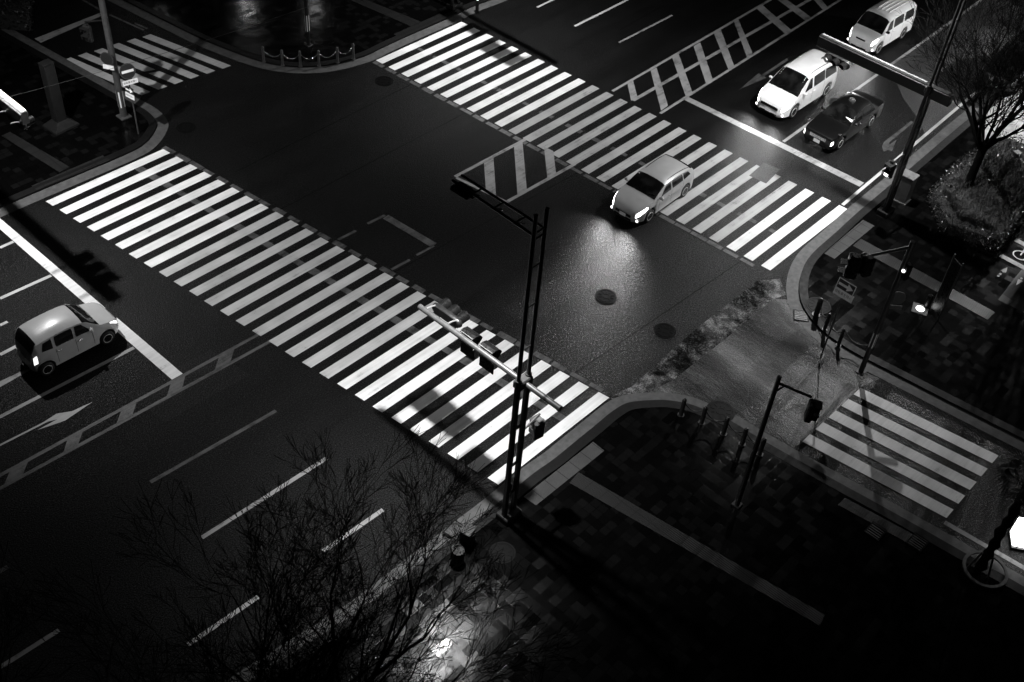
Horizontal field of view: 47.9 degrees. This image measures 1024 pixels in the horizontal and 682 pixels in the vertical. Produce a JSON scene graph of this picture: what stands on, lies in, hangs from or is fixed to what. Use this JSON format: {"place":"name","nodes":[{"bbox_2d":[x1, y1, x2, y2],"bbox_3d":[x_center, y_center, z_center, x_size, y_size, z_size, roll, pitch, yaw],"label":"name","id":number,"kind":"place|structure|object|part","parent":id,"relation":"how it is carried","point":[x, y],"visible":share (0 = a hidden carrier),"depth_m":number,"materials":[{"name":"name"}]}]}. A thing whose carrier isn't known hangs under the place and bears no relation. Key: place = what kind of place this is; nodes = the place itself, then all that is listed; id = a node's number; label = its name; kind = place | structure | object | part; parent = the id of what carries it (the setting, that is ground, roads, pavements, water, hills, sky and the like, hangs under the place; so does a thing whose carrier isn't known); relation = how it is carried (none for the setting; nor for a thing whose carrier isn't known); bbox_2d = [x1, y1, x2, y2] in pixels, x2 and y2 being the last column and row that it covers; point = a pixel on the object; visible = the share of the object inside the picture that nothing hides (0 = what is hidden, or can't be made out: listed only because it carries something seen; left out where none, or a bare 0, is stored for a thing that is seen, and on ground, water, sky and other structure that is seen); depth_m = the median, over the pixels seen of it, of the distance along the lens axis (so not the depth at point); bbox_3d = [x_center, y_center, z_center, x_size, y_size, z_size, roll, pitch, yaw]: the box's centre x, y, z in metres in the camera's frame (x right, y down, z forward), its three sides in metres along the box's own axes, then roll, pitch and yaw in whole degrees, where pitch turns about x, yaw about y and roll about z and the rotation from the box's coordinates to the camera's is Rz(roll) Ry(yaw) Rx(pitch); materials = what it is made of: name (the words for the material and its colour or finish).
{"place":"outdoors","nodes":[
{"label":"outdoors","id":0,"kind":"place"},
{"bbox_2d":[0,35,148,199],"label":"pavement","id":1,"kind":"structure","parent":0,"point":[101,129],"depth_m":50.85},
{"bbox_2d":[0,0,34,32],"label":"hedge","id":2,"kind":"object","parent":1,"relation":"on","point":[16,15],"visible":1,"depth_m":55.86,"materials":[{"name":"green plant"}]},
{"bbox_2d":[0,90,35,129],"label":"traffic light","id":3,"kind":"object","parent":1,"relation":"on","point":[18,115],"visible":1,"depth_m":40.71,"materials":[{"name":"paint"}]},
{"bbox_2d":[2,132,68,171],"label":"tactile paving","id":4,"kind":"structure","parent":1,"relation":"on","point":[49,160],"depth_m":49.21,"materials":[{"name":"grey concrete"}]},
{"bbox_2d":[38,58,79,135],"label":"stone pillar","id":5,"kind":"structure","parent":1,"relation":"on","point":[60,122],"depth_m":49.73,"materials":[{"name":"paint"}]},
{"bbox_2d":[32,155,108,189],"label":"tactile paving","id":6,"kind":"structure","parent":1,"relation":"on","point":[76,172],"depth_m":48.42,"materials":[{"name":"grey concrete"}]},
{"bbox_2d":[79,0,131,120],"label":"lamp post","id":7,"kind":"object","parent":1,"relation":"on","point":[108,59],"visible":1,"depth_m":49.09,"materials":[{"name":"grey metal"}]},
{"bbox_2d":[119,63,138,133],"bbox_3d":[-16.203,-10.259,49.401,0.688,3.484,0.472,-12,47,-17],"label":"no entry sign","id":8,"kind":"object","parent":1,"relation":"on","point":[128,71],"visible":1,"depth_m":48.67,"materials":[{"name":"metal"}]},
{"bbox_2d":[2,0,325,98],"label":"overhead cable","id":9,"kind":"object","parent":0,"point":[162,53],"visible":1,"depth_m":41.29,"materials":[{"name":"grey paint"}]},
{"bbox_2d":[136,0,474,61],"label":"pavement","id":10,"kind":"structure","parent":0,"point":[342,25],"depth_m":58.45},
{"bbox_2d":[304,0,312,46],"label":"lamp post","id":11,"kind":"object","parent":10,"relation":"on","point":[307,30],"visible":1,"depth_m":56.15,"materials":[{"name":"metal"}]},
{"bbox_2d":[352,0,419,25],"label":"tactile paving","id":12,"kind":"structure","parent":10,"relation":"on","point":[402,18],"depth_m":59.84,"materials":[{"name":"grey concrete"}]},
{"bbox_2d":[394,13,445,37],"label":"tactile paving","id":13,"kind":"structure","parent":10,"relation":"on","point":[421,23],"depth_m":59.12,"materials":[{"name":"grey concrete"}]},
{"bbox_2d":[447,0,462,10],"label":"signal mast","id":14,"kind":"object","parent":10,"relation":"on","point":[453,5],"visible":1,"depth_m":60.47,"materials":[{"name":"metal"}]},
{"bbox_2d":[0,0,1023,681],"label":"road","id":15,"kind":"structure","parent":0,"point":[260,264],"depth_m":44.81,"materials":[{"name":"black asphalt"}]},
{"bbox_2d":[15,302,118,375],"bbox_3d":[-15.709,-0.359,40.770,1.846,1.635,3.459,36,52,28],"label":"car","id":16,"kind":"object","parent":15,"relation":"on","point":[58,335],"visible":1,"depth_m":40.12,"materials":[{"name":"paint"}]},
{"bbox_3d":[-16.725,-0.018,39.602,1.114,0.460,0.244,36,52,28],"label":"rear window","id":17,"kind":"part","parent":16,"relation":"part of","materials":[{"name":"black glass"}]},
{"bbox_3d":[-15.955,0.175,39.563,0.082,0.372,0.404,36,52,28],"label":"side window","id":18,"kind":"part","parent":16,"relation":"part of","materials":[{"name":"black glass"}]},
{"bbox_3d":[-15.512,-0.116,39.919,0.090,0.416,0.688,36,52,28],"label":"side window","id":19,"kind":"part","parent":16,"relation":"part of","materials":[{"name":"black glass"}]},
{"bbox_3d":[-15.021,-0.422,40.322,0.090,0.432,0.572,36,52,28],"label":"side window","id":20,"kind":"part","parent":16,"relation":"part of","materials":[{"name":"black glass"}]},
{"bbox_2d":[0,29,156,207],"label":"kerb","id":21,"kind":"structure","parent":15,"relation":"on","point":[147,134],"depth_m":50.82,"materials":[{"name":"concrete"}]},
{"bbox_2d":[0,28,168,216],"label":"gutter","id":22,"kind":"object","parent":15,"relation":"on","point":[155,139],"visible":0.97,"depth_m":50.44,"materials":[{"name":"concrete"}]},
{"bbox_2d":[123,0,489,67],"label":"kerb","id":23,"kind":"structure","parent":15,"relation":"on","point":[204,37],"depth_m":57.20,"materials":[{"name":"concrete"}]},
{"bbox_2d":[261,46,265,62],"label":"bollard","id":24,"kind":"object","parent":23,"relation":"on","point":[263,56],"visible":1,"depth_m":55.33,"materials":[{"name":"grey metal"}]},
{"bbox_2d":[280,49,284,66],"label":"bollard","id":25,"kind":"object","parent":23,"relation":"on","point":[282,59],"visible":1,"depth_m":55.20,"materials":[{"name":"grey metal"}]},
{"bbox_2d":[298,50,301,66],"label":"bollard","id":26,"kind":"object","parent":23,"relation":"on","point":[299,54],"visible":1,"depth_m":55.20,"materials":[{"name":"grey metal"}]},
{"bbox_2d":[317,50,320,66],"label":"bollard","id":27,"kind":"object","parent":23,"relation":"on","point":[318,57],"visible":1,"depth_m":55.34,"materials":[{"name":"grey metal"}]},
{"bbox_2d":[336,47,339,63],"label":"bollard","id":28,"kind":"object","parent":23,"relation":"on","point":[337,58],"visible":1,"depth_m":55.73,"materials":[{"name":"grey metal"}]},
{"bbox_2d":[352,43,354,59],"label":"bollard","id":29,"kind":"object","parent":23,"relation":"on","point":[353,55],"visible":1,"depth_m":56.11,"materials":[{"name":"black metal"}]},
{"bbox_2d":[108,0,505,72],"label":"gutter","id":30,"kind":"object","parent":15,"relation":"on","point":[277,68],"visible":0.99,"depth_m":57.13,"materials":[{"name":"concrete"}]},
{"bbox_2d":[375,76,392,85],"bbox_3d":[-6.137,-12.464,55.327,0.900,0.021,0.900,35,51,27],"label":"manhole cover","id":31,"kind":"object","parent":15,"relation":"on","point":[383,81],"visible":1,"depth_m":55.32,"materials":[{"name":"metal"}]},
{"bbox_2d":[475,0,478,11],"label":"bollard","id":32,"kind":"object","parent":15,"relation":"on","point":[477,6],"visible":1,"depth_m":60.37,"materials":[{"name":"metal"}]},
{"bbox_2d":[595,289,616,303],"bbox_3d":[3.692,-1.766,45.301,0.860,0.021,0.860,35,51,27],"label":"manhole cover","id":33,"kind":"object","parent":15,"relation":"on","point":[607,296],"visible":1,"depth_m":45.29,"materials":[{"name":"metal"}]},
{"bbox_2d":[227,392,1023,681],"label":"gutter","id":34,"kind":"object","parent":15,"relation":"on","point":[565,442],"visible":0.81,"depth_m":38.84,"materials":[{"name":"concrete"}]},
{"bbox_2d":[707,400,734,419],"bbox_3d":[7.454,2.502,41.242,1.040,0.021,1.040,35,51,27],"label":"manhole cover","id":35,"kind":"object","parent":34,"relation":"on","point":[721,408],"visible":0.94,"depth_m":41.30,"materials":[{"name":"metal"}]},
{"bbox_2d":[248,400,1023,681],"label":"kerb","id":36,"kind":"structure","parent":15,"relation":"on","point":[564,456],"depth_m":38.66,"materials":[{"name":"concrete"}]},
{"bbox_2d":[444,520,462,539],"bbox_3d":[-1.792,5.995,36.602,0.540,0.021,0.620,29,49,22],"label":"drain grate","id":37,"kind":"object","parent":36,"relation":"on","point":[447,533],"visible":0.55,"depth_m":36.61,"materials":[{"name":"metal"}]},
{"bbox_2d":[611,154,693,222],"bbox_3d":[6.057,-6.595,49.431,2.067,1.515,4.209,34,51,26],"label":"hatchback","id":38,"kind":"object","parent":15,"relation":"on","point":[647,192],"visible":1,"depth_m":48.78,"materials":[{"name":"silver metal"}]},
{"bbox_3d":[6.501,-6.396,48.678,0.105,0.373,0.728,34,51,26],"label":"side window","id":39,"kind":"part","parent":38,"relation":"part of","materials":[{"name":"black glass"}]},
{"bbox_3d":[7.050,-6.816,49.125,0.105,0.342,0.757,34,51,26],"label":"side window","id":40,"kind":"part","parent":38,"relation":"part of","materials":[{"name":"black glass"}]},
{"bbox_3d":[7.247,-7.774,50.092,1.398,0.379,0.363,34,51,26],"label":"rear window","id":41,"kind":"part","parent":38,"relation":"part of","materials":[{"name":"black glass"}]},
{"bbox_3d":[7.500,-7.147,49.492,0.091,0.295,0.515,34,51,26],"label":"side window","id":42,"kind":"part","parent":38,"relation":"part of","materials":[{"name":"black glass"}]},
{"bbox_2d":[654,323,675,337],"bbox_3d":[5.850,-0.401,44.111,0.860,0.021,0.860,35,51,27],"label":"manhole cover","id":43,"kind":"object","parent":15,"relation":"on","point":[664,330],"visible":1,"depth_m":44.11,"materials":[{"name":"metal"}]},
{"bbox_2d":[756,49,837,117],"bbox_3d":[13.910,-12.556,56.056,2.196,1.910,4.859,35,51,27],"label":"minivan","id":44,"kind":"object","parent":15,"relation":"on","point":[791,88],"visible":1,"depth_m":55.26,"materials":[{"name":"white paint"}]},
{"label":"side window","id":45,"kind":"part","parent":44,"relation":"part of","materials":[{"name":"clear glass"}]},
{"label":"side window","id":46,"kind":"part","parent":44,"relation":"part of","materials":[{"name":"black glass"}]},
{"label":"side window","id":47,"kind":"part","parent":44,"relation":"part of","materials":[{"name":"black glass"}]},
{"bbox_2d":[803,89,883,149],"bbox_3d":[15.749,-10.675,54.486,2.052,1.660,4.749,35,51,27],"label":"taxi","id":48,"kind":"object","parent":15,"relation":"on","point":[839,122],"visible":1,"depth_m":53.82,"materials":[{"name":"black paint"}]},
{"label":"side window","id":49,"kind":"part","parent":48,"relation":"part of","materials":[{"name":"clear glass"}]},
{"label":"side window","id":50,"kind":"part","parent":48,"relation":"part of","materials":[{"name":"black glass"}]},
{"bbox_2d":[847,0,916,53],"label":"van","id":51,"kind":"object","parent":15,"relation":"on","point":[876,28],"visible":0.98,"depth_m":60.15,"materials":[{"name":"white paint"}]},
{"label":"side window","id":52,"kind":"part","parent":51,"relation":"part of","materials":[{"name":"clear glass"}]},
{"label":"side window","id":53,"kind":"part","parent":51,"relation":"part of","materials":[{"name":"black glass"}]},
{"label":"side window","id":54,"kind":"part","parent":51,"relation":"part of","materials":[{"name":"black glass"}]},
{"bbox_2d":[786,90,1023,451],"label":"gutter","id":55,"kind":"object","parent":15,"relation":"on","point":[804,255],"visible":0.88,"depth_m":45.78,"materials":[{"name":"concrete"}]},
{"bbox_2d":[793,309,808,321],"bbox_3d":[11.329,-0.999,45.227,0.590,0.021,0.600,9,44,3],"label":"drain grate","id":56,"kind":"object","parent":55,"relation":"on","point":[800,319],"visible":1,"depth_m":45.20,"materials":[{"name":"metal"}]},
{"bbox_2d":[799,91,1023,440],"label":"kerb","id":57,"kind":"structure","parent":15,"relation":"on","point":[816,254],"depth_m":44.97,"materials":[{"name":"concrete"}]},
{"bbox_2d":[812,298,823,317],"bbox_3d":[11.935,-1.338,44.896,0.336,0.875,0.336,35,51,27],"label":"bollard","id":58,"kind":"object","parent":57,"relation":"on","point":[816,313],"visible":1,"depth_m":44.88,"materials":[{"name":"metal"}]},
{"bbox_2d":[821,313,830,331],"bbox_3d":[12.100,-0.744,44.301,0.224,0.875,0.224,35,51,27],"label":"bollard","id":59,"kind":"object","parent":57,"relation":"on","point":[824,329],"visible":1,"depth_m":44.30,"materials":[{"name":"metal"}]},
{"bbox_2d":[835,329,845,346],"bbox_3d":[12.478,-0.147,43.725,0.224,0.875,0.224,35,51,27],"label":"bollard","id":60,"kind":"object","parent":57,"relation":"on","point":[838,344],"visible":1,"depth_m":43.72,"materials":[{"name":"metal"}]},
{"bbox_2d":[983,34,1023,91],"bbox_3d":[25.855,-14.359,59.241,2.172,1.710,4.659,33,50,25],"label":"tree","id":61,"kind":"object","parent":15,"relation":"on","point":[990,83],"visible":0.1,"depth_m":58.27,"materials":[{"name":"black plant"}]},
{"bbox_2d":[1008,517,1023,551],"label":"lit sign box","id":62,"kind":"object","parent":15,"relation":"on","point":[1016,536],"visible":1,"depth_m":37.61,"materials":[{"name":"paint"}]},
{"bbox_2d":[277,407,1023,681],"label":"pavement","id":63,"kind":"structure","parent":0,"point":[646,604],"depth_m":35.72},
{"bbox_2d":[0,423,587,681],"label":"bare tree","id":64,"kind":"object","parent":63,"relation":"on","point":[264,666],"visible":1,"depth_m":25.98,"materials":[{"name":"black plant"}]},
{"bbox_2d":[451,544,464,565],"bbox_3d":[-1.675,6.600,35.593,0.480,0.580,0.461,35,51,27],"label":"round bin","id":65,"kind":"object","parent":63,"relation":"on","point":[460,560],"visible":0.56,"depth_m":35.41,"materials":[{"name":"plastic"}]},
{"bbox_2d":[459,523,476,547],"bbox_3d":[-1.383,6.089,36.093,0.425,0.655,0.460,23,47,17],"label":"parcel box","id":66,"kind":"object","parent":63,"relation":"on","point":[468,541],"visible":0.71,"depth_m":35.91,"materials":[{"name":"plastic"}]},
{"bbox_2d":[417,174,562,525],"bbox_3d":[-0.482,0.311,33.717,5.710,12.350,1.428,35,51,27],"label":"signal mast","id":67,"kind":"object","parent":63,"relation":"on","point":[470,339],"visible":1,"depth_m":33.64,"materials":[{"name":"metal"}]},
{"bbox_2d":[489,541,515,563],"bbox_3d":[-0.296,6.618,36.110,0.840,0.021,0.840,35,51,27],"label":"manhole cover","id":68,"kind":"object","parent":63,"relation":"on","point":[508,551],"visible":0.81,"depth_m":36.14,"materials":[{"name":"metal"}]},
{"bbox_2d":[524,442,603,504],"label":"tactile paving","id":69,"kind":"structure","parent":63,"relation":"on","point":[559,477],"depth_m":38.57,"materials":[{"name":"grey concrete"}]},
{"bbox_2d":[677,398,686,417],"bbox_3d":[6.008,2.310,40.555,0.256,0.875,0.256,35,51,27],"label":"bollard","id":70,"kind":"object","parent":63,"relation":"on","point":[680,414],"visible":1,"depth_m":40.54,"materials":[{"name":"metal"}]},
{"bbox_2d":[570,472,824,624],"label":"tactile paving","id":71,"kind":"structure","parent":63,"relation":"on","point":[654,523],"depth_m":36.79,"materials":[{"name":"grey concrete"}]},
{"bbox_2d":[698,406,707,425],"bbox_3d":[6.707,2.578,40.350,0.256,0.875,0.256,35,51,27],"label":"bollard","id":72,"kind":"object","parent":63,"relation":"on","point":[701,421],"visible":1,"depth_m":40.34,"materials":[{"name":"metal"}]},
{"bbox_2d":[720,417,729,436],"bbox_3d":[7.414,2.939,40.048,0.256,0.875,0.256,35,51,27],"label":"bollard","id":73,"kind":"object","parent":63,"relation":"on","point":[723,433],"visible":1,"depth_m":40.04,"materials":[{"name":"metal"}]},
{"bbox_2d":[738,427,748,446],"bbox_3d":[8.009,3.279,39.758,0.256,0.875,0.256,35,51,27],"label":"bollard","id":74,"kind":"object","parent":63,"relation":"on","point":[741,443],"visible":1,"depth_m":39.74,"materials":[{"name":"metal"}]},
{"bbox_2d":[756,437,766,456],"bbox_3d":[8.565,3.598,39.485,0.256,0.875,0.256,35,51,27],"label":"bollard","id":75,"kind":"object","parent":63,"relation":"on","point":[761,448],"visible":0.98,"depth_m":39.46,"materials":[{"name":"metal"}]},
{"bbox_2d":[731,375,822,508],"bbox_3d":[8.225,3.442,35.855,1.642,6.100,0.411,19,46,13],"label":"signal post","id":76,"kind":"object","parent":63,"relation":"on","point":[813,409],"visible":1,"depth_m":34.59,"materials":[{"name":"metal"}]},
{"bbox_2d":[864,521,886,540],"bbox_3d":[11.890,6.214,37.736,0.540,0.021,0.600,35,51,27],"label":"drain grate","id":77,"kind":"object","parent":63,"relation":"on","point":[879,526],"visible":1,"depth_m":37.74,"materials":[{"name":"metal"}]},
{"bbox_2d":[838,498,918,543],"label":"tactile paving","id":78,"kind":"structure","parent":63,"relation":"on","point":[871,517],"depth_m":38.09,"materials":[{"name":"grey concrete"}]},
{"bbox_2d":[906,532,929,551],"bbox_3d":[13.192,6.538,37.532,0.540,0.021,0.600,35,51,27],"label":"drain grate","id":79,"kind":"object","parent":63,"relation":"on","point":[921,537],"visible":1,"depth_m":37.53,"materials":[{"name":"metal"}]},
{"bbox_2d":[962,550,1008,588],"bbox_3d":[15.138,7.303,36.913,1.440,0.060,1.440,35,51,27],"label":"ring","id":80,"kind":"object","parent":63,"relation":"on","point":[975,581],"visible":0.89,"depth_m":36.79,"materials":[{"name":"metal"}]},
{"bbox_2d":[967,449,1023,577],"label":"tree","id":81,"kind":"object","parent":63,"relation":"on","point":[988,552],"visible":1,"depth_m":34.60,"materials":[{"name":"black plant"}]},
{"bbox_2d":[808,87,1023,430],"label":"pavement","id":82,"kind":"structure","parent":0,"point":[962,353],"depth_m":45.89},
{"bbox_2d":[806,297,830,313],"bbox_3d":[12.112,-1.402,45.590,1.000,0.021,1.000,35,51,27],"label":"manhole cover","id":83,"kind":"object","parent":82,"relation":"on","point":[811,304],"visible":0.82,"depth_m":45.59,"materials":[{"name":"metal"}]},
{"bbox_2d":[820,277,856,357],"bbox_3d":[11.740,-0.709,42.106,0.141,3.829,0.780,-33,56,-33],"label":"one way sign","id":84,"kind":"object","parent":82,"relation":"on","point":[844,289],"visible":1,"depth_m":41.07,"materials":[{"name":"grey metal"}]},
{"bbox_2d":[824,220,873,258],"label":"tactile paving","id":85,"kind":"structure","parent":82,"relation":"on","point":[851,237],"depth_m":48.81,"materials":[{"name":"grey concrete"}]},
{"bbox_2d":[838,240,914,375],"bbox_3d":[12.322,-0.917,40.601,3.294,6.300,0.602,-8,46,-14],"label":"signal post","id":86,"kind":"object","parent":82,"relation":"on","point":[855,263],"visible":1,"depth_m":39.21,"materials":[{"name":"metal"}]},
{"bbox_2d":[816,0,966,217],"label":"signal mast","id":87,"kind":"object","parent":82,"relation":"on","point":[838,49],"visible":0.99,"depth_m":47.19,"materials":[{"name":"metal"}]},
{"bbox_2d":[893,169,919,205],"bbox_3d":[17.252,-6.750,50.623,0.700,1.385,0.600,34,51,26],"label":"utility box","id":88,"kind":"object","parent":82,"relation":"on","point":[908,181],"visible":0.79,"depth_m":50.38,"materials":[{"name":"grey paint"}]},
{"bbox_2d":[853,239,994,319],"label":"tactile paving","id":89,"kind":"structure","parent":82,"relation":"on","point":[935,285],"depth_m":47.19,"materials":[{"name":"grey concrete"}]},
{"bbox_2d":[930,254,963,320],"bbox_3d":[16.794,-2.054,44.623,0.060,2.950,0.620,-9,46,-15],"label":"notice panel","id":90,"kind":"object","parent":82,"relation":"on","point":[947,285],"visible":1,"depth_m":44.54,"materials":[{"name":"black plastic"}]},
{"bbox_2d":[898,0,1023,187],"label":"bare tree","id":91,"kind":"object","parent":82,"relation":"on","point":[978,132],"visible":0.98,"depth_m":46.68,"materials":[{"name":"black plant"}]},
{"bbox_2d":[927,130,1023,250],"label":"flower bed","id":92,"kind":"object","parent":82,"relation":"on","point":[995,237],"visible":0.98,"depth_m":50.46,"materials":[{"name":"grey plant"}]},
{"bbox_2d":[1011,150,1023,162],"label":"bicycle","id":93,"kind":"object","parent":82,"relation":"on","point":[1017,154],"visible":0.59,"depth_m":52.75,"materials":[{"name":"metal"}]},
{"bbox_2d":[911,294,933,315],"bbox_3d":[16.270,-1.521,45.680,0.642,0.654,0.723,19,46,14],"label":"ground light","id":94,"kind":"object","parent":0,"point":[918,308],"visible":1,"depth_m":45.78,"materials":[{"name":"grey paint"}]},
{"bbox_2d":[984,95,1023,142],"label":"driveway","id":95,"kind":"structure","parent":0,"point":[1009,128],"depth_m":56.17,"materials":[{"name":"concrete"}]},
{"bbox_2d":[998,269,1023,311],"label":"cycle path","id":96,"kind":"structure","parent":0,"point":[1012,295],"depth_m":46.93,"materials":[{"name":"grey asphalt"}]},
{"bbox_2d":[999,238,1023,269],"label":"path marking","id":97,"kind":"object","parent":96,"relation":"on","point":[1010,260],"visible":1,"depth_m":48.57,"materials":[{"name":"white paint"}]},
{"bbox_2d":[1013,250,1023,259],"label":"path marking","id":98,"kind":"object","parent":96,"relation":"on","point":[1020,254],"visible":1,"depth_m":48.89,"materials":[{"name":"white paint"}]}
]}

